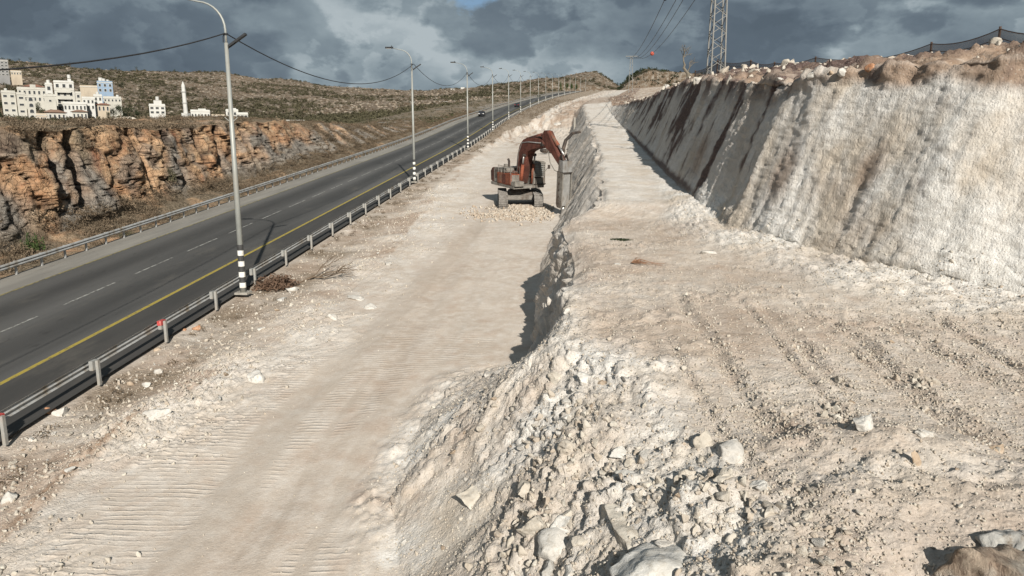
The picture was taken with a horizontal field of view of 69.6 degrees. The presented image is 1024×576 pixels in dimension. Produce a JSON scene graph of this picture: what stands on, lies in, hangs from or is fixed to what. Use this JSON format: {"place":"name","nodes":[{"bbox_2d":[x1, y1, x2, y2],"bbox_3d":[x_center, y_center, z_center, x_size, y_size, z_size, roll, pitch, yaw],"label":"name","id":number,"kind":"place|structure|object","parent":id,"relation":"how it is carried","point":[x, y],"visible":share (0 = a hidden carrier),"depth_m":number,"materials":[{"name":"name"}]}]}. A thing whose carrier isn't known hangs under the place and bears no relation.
{"place":"outdoors","nodes":[
{"label":"outdoors","id":0,"kind":"place"},
{"bbox_2d":[0,91,568,294],"bbox_3d":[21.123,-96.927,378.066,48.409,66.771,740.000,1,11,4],"label":"road shoulder","id":1,"kind":"object","parent":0,"point":[29,276],"visible":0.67,"depth_m":51.96},
{"bbox_2d":[0,91,562,274],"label":"guardrail","id":2,"kind":"object","parent":1,"relation":"on","point":[63,248],"visible":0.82,"depth_m":55.27,"materials":[{"name":"metal"}]},
{"bbox_2d":[0,91,574,385],"bbox_3d":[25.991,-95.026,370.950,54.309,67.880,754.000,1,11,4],"label":"asphalt road","id":3,"kind":"structure","parent":0,"point":[56,325],"depth_m":41.59,"materials":[{"name":"asphalt"}]},
{"bbox_2d":[0,110,503,332],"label":"white lane dashes","id":4,"kind":"object","parent":3,"relation":"on","point":[188,250],"visible":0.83,"depth_m":41.73,"materials":[{"name":"paint"}]},
{"bbox_2d":[0,102,517,295],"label":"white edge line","id":5,"kind":"object","parent":3,"relation":"on","point":[182,228],"visible":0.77,"depth_m":49.45,"materials":[{"name":"paint"}]},
{"bbox_2d":[0,97,550,384],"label":"yellow edge line","id":6,"kind":"object","parent":3,"relation":"on","point":[67,348],"visible":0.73,"depth_m":34.70,"materials":[{"name":"paint"}]},
{"bbox_2d":[0,91,579,441],"bbox_3d":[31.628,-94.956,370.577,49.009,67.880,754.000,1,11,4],"label":"road shoulder","id":7,"kind":"object","parent":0,"point":[18,388],"visible":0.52,"depth_m":31.56},
{"bbox_2d":[189,0,251,294],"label":"street lamp","id":8,"kind":"object","parent":7,"relation":"on","point":[241,262],"visible":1,"depth_m":34.38,"materials":[{"name":"metal"}]},
{"bbox_2d":[0,33,224,70],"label":"overhead cable","id":9,"kind":"object","parent":8,"relation":"attached to","point":[105,58],"visible":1,"depth_m":24.44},
{"bbox_2d":[228,34,412,83],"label":"overhead cable","id":10,"kind":"object","parent":8,"relation":"attached to","point":[310,74],"visible":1,"depth_m":43.80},
{"bbox_2d":[385,46,420,182],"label":"street lamp","id":11,"kind":"object","parent":7,"relation":"on","point":[413,151],"visible":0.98,"depth_m":76.27,"materials":[{"name":"metal"}]},
{"bbox_2d":[450,61,472,148],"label":"street lamp","id":12,"kind":"object","parent":7,"relation":"on","point":[467,108],"visible":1,"depth_m":118.20,"materials":[{"name":"metal"}]},
{"bbox_2d":[480,66,495,130],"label":"street lamp","id":13,"kind":"object","parent":7,"relation":"on","point":[492,96],"visible":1,"depth_m":159.77,"materials":[{"name":"metal"}]},
{"bbox_2d":[499,68,510,119],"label":"street lamp","id":14,"kind":"object","parent":7,"relation":"on","point":[508,93],"visible":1,"depth_m":201.62,"materials":[{"name":"metal"}]},
{"bbox_2d":[0,91,581,278],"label":"cutting cliff terrain","id":15,"kind":"structure","parent":0,"point":[65,168],"depth_m":57.73,"materials":[{"name":"stone"}]},
{"bbox_2d":[3,124,29,129],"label":"shrub","id":16,"kind":"object","parent":15,"relation":"on","point":[18,127],"visible":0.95,"depth_m":46.46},
{"bbox_2d":[2,241,33,256],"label":"shrub","id":17,"kind":"object","parent":15,"relation":"on","point":[13,249],"visible":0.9,"depth_m":43.75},
{"bbox_2d":[21,232,45,250],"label":"shrub","id":18,"kind":"object","parent":15,"relation":"on","point":[33,244],"visible":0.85,"depth_m":44.98,"materials":[{"name":"green plant"}]},
{"bbox_2d":[82,138,94,147],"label":"shrub","id":19,"kind":"object","parent":15,"relation":"on","point":[89,143],"visible":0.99,"depth_m":53.56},
{"bbox_2d":[165,167,176,181],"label":"shrub","id":20,"kind":"object","parent":15,"relation":"on","point":[172,178],"visible":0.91,"depth_m":63.10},
{"bbox_2d":[0,113,424,133],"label":"cliff top scrub","id":21,"kind":"object","parent":15,"relation":"on","point":[138,124],"visible":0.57,"depth_m":67.13,"materials":[{"name":"plant"}]},
{"bbox_2d":[0,114,433,125],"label":"olive scrub","id":22,"kind":"object","parent":15,"relation":"on","point":[256,118],"visible":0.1,"depth_m":80.72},
{"bbox_2d":[0,113,470,274],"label":"dry scrub","id":23,"kind":"object","parent":15,"relation":"on","point":[263,178],"visible":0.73,"depth_m":58.31,"materials":[{"name":"plant"}]},
{"bbox_2d":[28,109,475,203],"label":"slope scrub","id":24,"kind":"object","parent":15,"relation":"on","point":[417,124],"visible":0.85,"depth_m":123.82,"materials":[{"name":"plant"}]},
{"bbox_2d":[339,92,545,127],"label":"verge scrub","id":25,"kind":"object","parent":15,"relation":"on","point":[445,110],"visible":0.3,"depth_m":277.13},
{"bbox_2d":[0,61,693,118],"bbox_3d":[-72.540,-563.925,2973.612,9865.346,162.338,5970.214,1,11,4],"label":"hills","id":26,"kind":"structure","parent":0,"point":[648,76],"depth_m":635.72,"materials":[{"name":"soil"}]},
{"bbox_2d":[0,59,10,84],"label":"grey tower block","id":27,"kind":"structure","parent":26,"relation":"on","point":[4,77],"depth_m":449.67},
{"bbox_2d":[0,88,17,116],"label":"apartment block","id":28,"kind":"structure","parent":26,"relation":"on","point":[9,104],"depth_m":301.08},
{"bbox_2d":[10,70,22,84],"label":"house","id":29,"kind":"structure","parent":26,"relation":"on","point":[16,77],"depth_m":453.36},
{"bbox_2d":[16,92,26,117],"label":"apartment block","id":30,"kind":"structure","parent":26,"relation":"on","point":[21,104],"depth_m":301.81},
{"bbox_2d":[16,84,45,109],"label":"long house","id":31,"kind":"structure","parent":26,"relation":"on","point":[38,93],"depth_m":340.97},
{"bbox_2d":[26,95,35,118],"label":"apartment block","id":32,"kind":"structure","parent":26,"relation":"on","point":[31,105],"depth_m":302.04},
{"bbox_2d":[36,113,46,119],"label":"white house","id":33,"kind":"structure","parent":26,"relation":"on","point":[40,115],"depth_m":285.31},
{"bbox_2d":[44,80,52,93],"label":"white house","id":34,"kind":"structure","parent":26,"relation":"on","point":[48,87],"depth_m":324.01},
{"bbox_2d":[43,94,56,110],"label":"cream house","id":35,"kind":"structure","parent":26,"relation":"on","point":[50,101],"depth_m":313.52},
{"bbox_2d":[43,110,66,118],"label":"tiled house","id":36,"kind":"structure","parent":26,"relation":"on","point":[53,113],"depth_m":293.68,"materials":[{"name":"paint"}]},
{"bbox_2d":[53,75,74,104],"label":"white house","id":37,"kind":"structure","parent":26,"relation":"on","point":[68,83],"depth_m":337.56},
{"bbox_2d":[55,88,74,110],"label":"balcony house","id":38,"kind":"structure","parent":26,"relation":"on","point":[64,95],"depth_m":323.71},
{"bbox_2d":[63,102,86,116],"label":"white house","id":39,"kind":"structure","parent":26,"relation":"on","point":[69,106],"depth_m":312.91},
{"bbox_2d":[75,91,81,101],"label":"cream house","id":40,"kind":"structure","parent":26,"relation":"on","point":[78,96],"depth_m":325.02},
{"bbox_2d":[70,110,88,118],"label":"tiled house","id":41,"kind":"structure","parent":26,"relation":"on","point":[81,113],"depth_m":299.51,"materials":[{"name":"paint"}]},
{"bbox_2d":[79,85,97,99],"bbox_3d":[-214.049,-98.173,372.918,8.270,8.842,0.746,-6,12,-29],"label":"house","id":42,"kind":"structure","parent":26,"relation":"on","point":[88,90],"depth_m":372.20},
{"bbox_2d":[82,97,95,118],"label":"white house","id":43,"kind":"structure","parent":26,"relation":"on","point":[90,103],"depth_m":321.13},
{"bbox_2d":[93,92,102,116],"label":"white house","id":44,"kind":"structure","parent":26,"relation":"on","point":[97,96],"depth_m":327.27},
{"bbox_2d":[95,103,109,118],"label":"tiled house","id":45,"kind":"structure","parent":26,"relation":"on","point":[103,108],"depth_m":315.13,"materials":[{"name":"paint"}]},
{"bbox_2d":[96,78,113,102],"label":"blue house","id":46,"kind":"structure","parent":26,"relation":"on","point":[104,88],"depth_m":367.11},
{"bbox_2d":[103,95,122,116],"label":"house","id":47,"kind":"structure","parent":26,"relation":"on","point":[112,101],"depth_m":337.14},
{"bbox_2d":[123,106,134,115],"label":"tree","id":48,"kind":"object","parent":26,"relation":"on","point":[128,110],"visible":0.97,"depth_m":315.38,"materials":[{"name":"green plant"}]},
{"bbox_2d":[149,97,165,117],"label":"white house","id":49,"kind":"structure","parent":26,"relation":"on","point":[156,108],"depth_m":327.90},
{"bbox_2d":[181,82,189,116],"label":"minaret","id":50,"kind":"object","parent":26,"relation":"on","point":[184,102],"visible":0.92,"depth_m":332.89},
{"bbox_2d":[190,109,209,116],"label":"mosque","id":51,"kind":"structure","parent":26,"relation":"on","point":[200,112],"depth_m":338.48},
{"bbox_2d":[236,112,247,117],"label":"villa","id":52,"kind":"object","parent":26,"relation":"on","point":[239,114],"visible":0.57,"depth_m":352.25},
{"bbox_2d":[6,61,672,115],"bbox_3d":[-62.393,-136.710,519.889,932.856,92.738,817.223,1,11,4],"label":"hillside rocks","id":53,"kind":"object","parent":26,"relation":"on","point":[358,108],"visible":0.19,"depth_m":566.78,"materials":[{"name":"stone"}]},
{"bbox_2d":[0,58,694,131],"bbox_3d":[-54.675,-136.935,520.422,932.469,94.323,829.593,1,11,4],"label":"hillside scrub","id":54,"kind":"object","parent":26,"relation":"on","point":[341,117],"visible":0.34,"depth_m":518.52,"materials":[{"name":"plant"}]},
{"bbox_2d":[626,56,636,92],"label":"distant pylon","id":55,"kind":"object","parent":26,"relation":"on","point":[632,73],"visible":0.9,"depth_m":382.58,"materials":[{"name":"metal"}]},
{"bbox_2d":[617,67,679,89],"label":"green hill scrub","id":56,"kind":"object","parent":26,"relation":"on","point":[635,73],"visible":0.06,"depth_m":678.64,"materials":[{"name":"green plant"}]},
{"bbox_2d":[0,40,1023,575],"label":"quarry terrain","id":57,"kind":"structure","parent":0,"point":[906,160],"depth_m":20.02,"materials":[{"name":"gravel"}]},
{"bbox_2d":[1,491,17,503],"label":"boulder","id":58,"kind":"object","parent":57,"relation":"on","point":[9,496],"visible":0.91,"depth_m":17.84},
{"bbox_2d":[51,406,67,416],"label":"boulder","id":59,"kind":"object","parent":57,"relation":"on","point":[61,412],"visible":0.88,"depth_m":22.75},
{"bbox_2d":[142,408,171,420],"bbox_3d":[-10.716,3.783,22.175,0.763,0.312,0.555,-8,13,-37],"label":"boulder","id":60,"kind":"object","parent":57,"relation":"on","point":[152,414],"visible":0.95,"depth_m":22.03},
{"bbox_2d":[0,185,477,575],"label":"verge rubble","id":61,"kind":"object","parent":57,"relation":"on","point":[107,559],"visible":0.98,"depth_m":24.49,"materials":[{"name":"stone"}]},
{"bbox_2d":[247,369,264,382],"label":"boulder","id":62,"kind":"object","parent":57,"relation":"on","point":[256,376],"visible":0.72,"depth_m":24.96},
{"bbox_2d":[0,91,577,445],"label":"guardrail","id":63,"kind":"object","parent":57,"relation":"on","point":[92,364],"visible":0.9,"depth_m":28.97,"materials":[{"name":"metal"}]},
{"bbox_2d":[0,91,584,491],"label":"verge grass","id":64,"kind":"structure","parent":57,"relation":"on","point":[235,317],"depth_m":27.12,"materials":[{"name":"plant"}]},
{"bbox_2d":[251,250,356,291],"bbox_3d":[-10.934,-0.954,38.541,3.701,1.672,5.376,26,28,67],"label":"uprooted bush","id":65,"kind":"object","parent":57,"relation":"on","point":[274,283],"visible":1,"depth_m":37.43,"materials":[{"name":"brown plant"}]},
{"bbox_2d":[325,314,337,319],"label":"stone","id":66,"kind":"object","parent":57,"relation":"on","point":[332,316],"visible":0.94,"depth_m":31.62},
{"bbox_2d":[347,295,364,300],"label":"boulder","id":67,"kind":"object","parent":57,"relation":"on","point":[357,298],"visible":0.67,"depth_m":34.86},
{"bbox_2d":[363,303,376,308],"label":"boulder","id":68,"kind":"object","parent":57,"relation":"on","point":[370,306],"visible":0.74,"depth_m":33.58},
{"bbox_2d":[456,485,480,508],"bbox_3d":[-0.713,4.402,15.327,0.945,0.509,0.658,1,18,-25],"label":"angular boulder","id":69,"kind":"object","parent":57,"relation":"on","point":[469,497],"visible":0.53,"depth_m":15.13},
{"bbox_2d":[476,423,484,431],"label":"stone","id":70,"kind":"object","parent":57,"relation":"on","point":[480,427],"visible":1,"depth_m":16.83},
{"bbox_2d":[440,204,554,226],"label":"broken rock","id":71,"kind":"object","parent":57,"relation":"on","point":[527,211],"visible":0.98,"depth_m":57.65,"materials":[{"name":"stone"}]},
{"bbox_2d":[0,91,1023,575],"bbox_3d":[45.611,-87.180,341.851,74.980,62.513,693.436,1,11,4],"label":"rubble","id":72,"kind":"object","parent":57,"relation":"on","point":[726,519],"visible":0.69,"depth_m":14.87,"materials":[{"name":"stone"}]},
{"bbox_2d":[464,99,573,154],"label":"verge grass","id":73,"kind":"structure","parent":57,"relation":"on","point":[557,103],"depth_m":231.84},
{"bbox_2d":[517,479,530,499],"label":"boulder","id":74,"kind":"object","parent":57,"relation":"on","point":[524,486],"visible":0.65,"depth_m":13.56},
{"bbox_2d":[516,515,545,536],"bbox_3d":[0.371,4.066,12.480,0.567,0.407,0.293,-12,22,-12],"label":"boulder","id":75,"kind":"object","parent":57,"relation":"on","point":[532,525],"visible":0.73,"depth_m":12.42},
{"bbox_2d":[491,130,572,212],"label":"excavator","id":76,"kind":"object","parent":57,"relation":"on","point":[523,176],"visible":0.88,"depth_m":60.65,"materials":[{"name":"metal"}]},
{"bbox_2d":[540,130,580,152],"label":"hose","id":77,"kind":"object","parent":76,"relation":"attached to","point":[567,138],"visible":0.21,"depth_m":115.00,"materials":[{"name":"metal"}]},
{"bbox_2d":[541,560,554,575],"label":"boulder","id":78,"kind":"object","parent":57,"relation":"on","point":[548,568],"visible":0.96,"depth_m":11.66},
{"bbox_2d":[537,527,569,561],"bbox_3d":[0.730,4.229,12.093,0.643,0.483,0.671,-3,18,9],"label":"boulder","id":79,"kind":"object","parent":57,"relation":"on","point":[552,542],"visible":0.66,"depth_m":11.96,"materials":[{"name":"stone"}]},
{"bbox_2d":[548,371,561,383],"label":"boulder","id":80,"kind":"object","parent":57,"relation":"on","point":[554,377],"visible":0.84,"depth_m":16.29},
{"bbox_2d":[550,513,571,527],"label":"boulder","id":81,"kind":"object","parent":57,"relation":"on","point":[560,520],"visible":0.7,"depth_m":12.33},
{"bbox_2d":[557,439,575,450],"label":"boulder","id":82,"kind":"object","parent":57,"relation":"on","point":[567,444],"visible":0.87,"depth_m":13.56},
{"bbox_2d":[564,564,574,575],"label":"boulder","id":83,"kind":"object","parent":57,"relation":"on","point":[569,571],"visible":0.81,"depth_m":11.26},
{"bbox_2d":[571,535,587,546],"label":"boulder","id":84,"kind":"object","parent":57,"relation":"on","point":[578,540],"visible":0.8,"depth_m":11.54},
{"bbox_2d":[576,372,589,382],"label":"boulder","id":85,"kind":"object","parent":57,"relation":"on","point":[582,377],"visible":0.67,"depth_m":15.52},
{"bbox_2d":[609,446,627,458],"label":"boulder","id":86,"kind":"object","parent":57,"relation":"on","point":[619,452],"visible":0.89,"depth_m":12.93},
{"bbox_2d":[600,503,638,551],"bbox_3d":[1.910,3.840,11.316,0.825,0.635,1.530,3,18,-17],"label":"rock","id":87,"kind":"object","parent":57,"relation":"on","point":[623,531],"visible":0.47,"depth_m":11.17,"materials":[{"name":"stone"}]},
{"bbox_2d":[615,469,634,480],"bbox_3d":[2.058,3.174,12.325,0.650,0.309,0.347,-6,12,-28],"label":"bedrock ledge","id":88,"kind":"object","parent":57,"relation":"on","point":[624,472],"visible":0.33,"depth_m":12.24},
{"bbox_2d":[638,449,647,460],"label":"stone","id":89,"kind":"object","parent":57,"relation":"on","point":[643,454],"visible":0.95,"depth_m":12.58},
{"bbox_2d":[609,542,685,575],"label":"boulder","id":90,"kind":"object","parent":57,"relation":"on","point":[648,559],"visible":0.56,"depth_m":10.01,"materials":[{"name":"stone"}]},
{"bbox_2d":[654,539,671,547],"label":"stone","id":91,"kind":"object","parent":90,"relation":"on","point":[661,543],"visible":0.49,"depth_m":10.45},
{"bbox_2d":[631,257,664,265],"bbox_3d":[4.233,-0.880,23.728,0.795,0.125,1.684,-7,13,-34],"label":"dry branch","id":92,"kind":"object","parent":57,"relation":"on","point":[636,260],"visible":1,"depth_m":23.48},
{"bbox_2d":[678,469,695,480],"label":"boulder","id":93,"kind":"object","parent":57,"relation":"on","point":[682,473],"visible":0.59,"depth_m":11.51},
{"bbox_2d":[693,430,713,447],"bbox_3d":[3.220,2.554,12.355,0.382,0.347,0.266,7,7,4],"label":"boulder","id":94,"kind":"object","parent":57,"relation":"on","point":[704,439],"visible":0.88,"depth_m":12.25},
{"bbox_2d":[465,360,953,575],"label":"rubble","id":95,"kind":"object","parent":57,"relation":"on","point":[744,494],"visible":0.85,"depth_m":12.63,"materials":[{"name":"stone"}]},
{"bbox_2d":[706,0,727,73],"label":"lattice pylon","id":96,"kind":"object","parent":57,"relation":"on","point":[712,36],"visible":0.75,"depth_m":70.50,"materials":[{"name":"metal"}]},
{"bbox_2d":[715,491,729,500],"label":"stone","id":97,"kind":"object","parent":57,"relation":"on","point":[723,495],"visible":1,"depth_m":10.48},
{"bbox_2d":[712,474,733,482],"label":"boulder","id":98,"kind":"object","parent":57,"relation":"on","point":[719,479],"visible":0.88,"depth_m":10.75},
{"bbox_2d":[716,438,744,463],"bbox_3d":[3.550,2.726,11.794,0.579,0.482,0.455,-1,16,3],"label":"boulder","id":99,"kind":"object","parent":57,"relation":"on","point":[731,451],"visible":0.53,"depth_m":11.69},
{"bbox_2d":[624,56,893,103],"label":"rim rocks","id":100,"kind":"object","parent":57,"relation":"on","point":[753,66],"visible":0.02,"depth_m":45.66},
{"bbox_2d":[680,45,695,78],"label":"bare tree","id":101,"kind":"object","parent":100,"relation":"on","point":[686,71],"visible":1,"depth_m":52.43,"materials":[{"name":"grey plant"}]},
{"bbox_2d":[749,480,770,489],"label":"boulder","id":102,"kind":"object","parent":57,"relation":"on","point":[754,484],"visible":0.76,"depth_m":10.64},
{"bbox_2d":[755,483,766,490],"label":"stone","id":103,"kind":"object","parent":57,"relation":"on","point":[762,487],"visible":0.95,"depth_m":10.52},
{"bbox_2d":[761,500,773,510],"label":"stone","id":104,"kind":"object","parent":57,"relation":"on","point":[765,504],"visible":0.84,"depth_m":10.08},
{"bbox_2d":[775,501,785,509],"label":"stone","id":105,"kind":"object","parent":57,"relation":"on","point":[780,505],"visible":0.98,"depth_m":10.16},
{"bbox_2d":[795,544,807,555],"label":"stone","id":106,"kind":"object","parent":57,"relation":"on","point":[801,550],"visible":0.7,"depth_m":9.17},
{"bbox_2d":[610,37,1020,105],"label":"rubble","id":107,"kind":"object","parent":57,"relation":"on","point":[996,41],"visible":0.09,"depth_m":27.39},
{"bbox_2d":[811,537,824,547],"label":"stone","id":108,"kind":"object","parent":57,"relation":"on","point":[819,542],"visible":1,"depth_m":9.34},
{"bbox_2d":[817,557,825,565],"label":"stone","id":109,"kind":"object","parent":57,"relation":"on","point":[821,561],"visible":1,"depth_m":8.75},
{"bbox_2d":[824,557,833,565],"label":"stone","id":110,"kind":"object","parent":57,"relation":"on","point":[828,561],"visible":0.93,"depth_m":8.78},
{"bbox_2d":[837,68,846,76],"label":"boulder","id":111,"kind":"object","parent":57,"relation":"on","point":[841,72],"visible":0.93,"depth_m":24.82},
{"bbox_2d":[694,26,1023,76],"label":"netting fence","id":112,"kind":"object","parent":57,"relation":"on","point":[1006,36],"visible":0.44,"depth_m":48.43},
{"bbox_2d":[853,413,872,431],"bbox_3d":[5.508,2.152,11.600,0.412,0.303,0.280,-8,13,-36],"label":"boulder","id":113,"kind":"object","parent":57,"relation":"on","point":[864,423],"visible":0.84,"depth_m":11.50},
{"bbox_2d":[864,63,874,71],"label":"boulder","id":114,"kind":"object","parent":57,"relation":"on","point":[868,67],"visible":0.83,"depth_m":24.09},
{"bbox_2d":[911,450,921,465],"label":"stone","id":115,"kind":"object","parent":57,"relation":"on","point":[916,459],"visible":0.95,"depth_m":10.60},
{"bbox_2d":[915,429,933,437],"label":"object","id":116,"kind":"object","parent":57,"relation":"on","point":[922,433],"visible":1,"depth_m":11.22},
{"bbox_2d":[932,529,1023,575],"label":"rock outcrop","id":117,"kind":"object","parent":57,"relation":"on","point":[998,553],"visible":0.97,"depth_m":8.69,"materials":[{"name":"stone"}]},
{"bbox_2d":[989,444,1003,453],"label":"boulder","id":118,"kind":"object","parent":57,"relation":"on","point":[1001,446],"visible":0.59,"depth_m":11.33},
{"bbox_2d":[0,0,1023,90],"label":"sky","id":119,"kind":"structure","parent":0,"point":[346,41],"materials":[{"name":"grey"}]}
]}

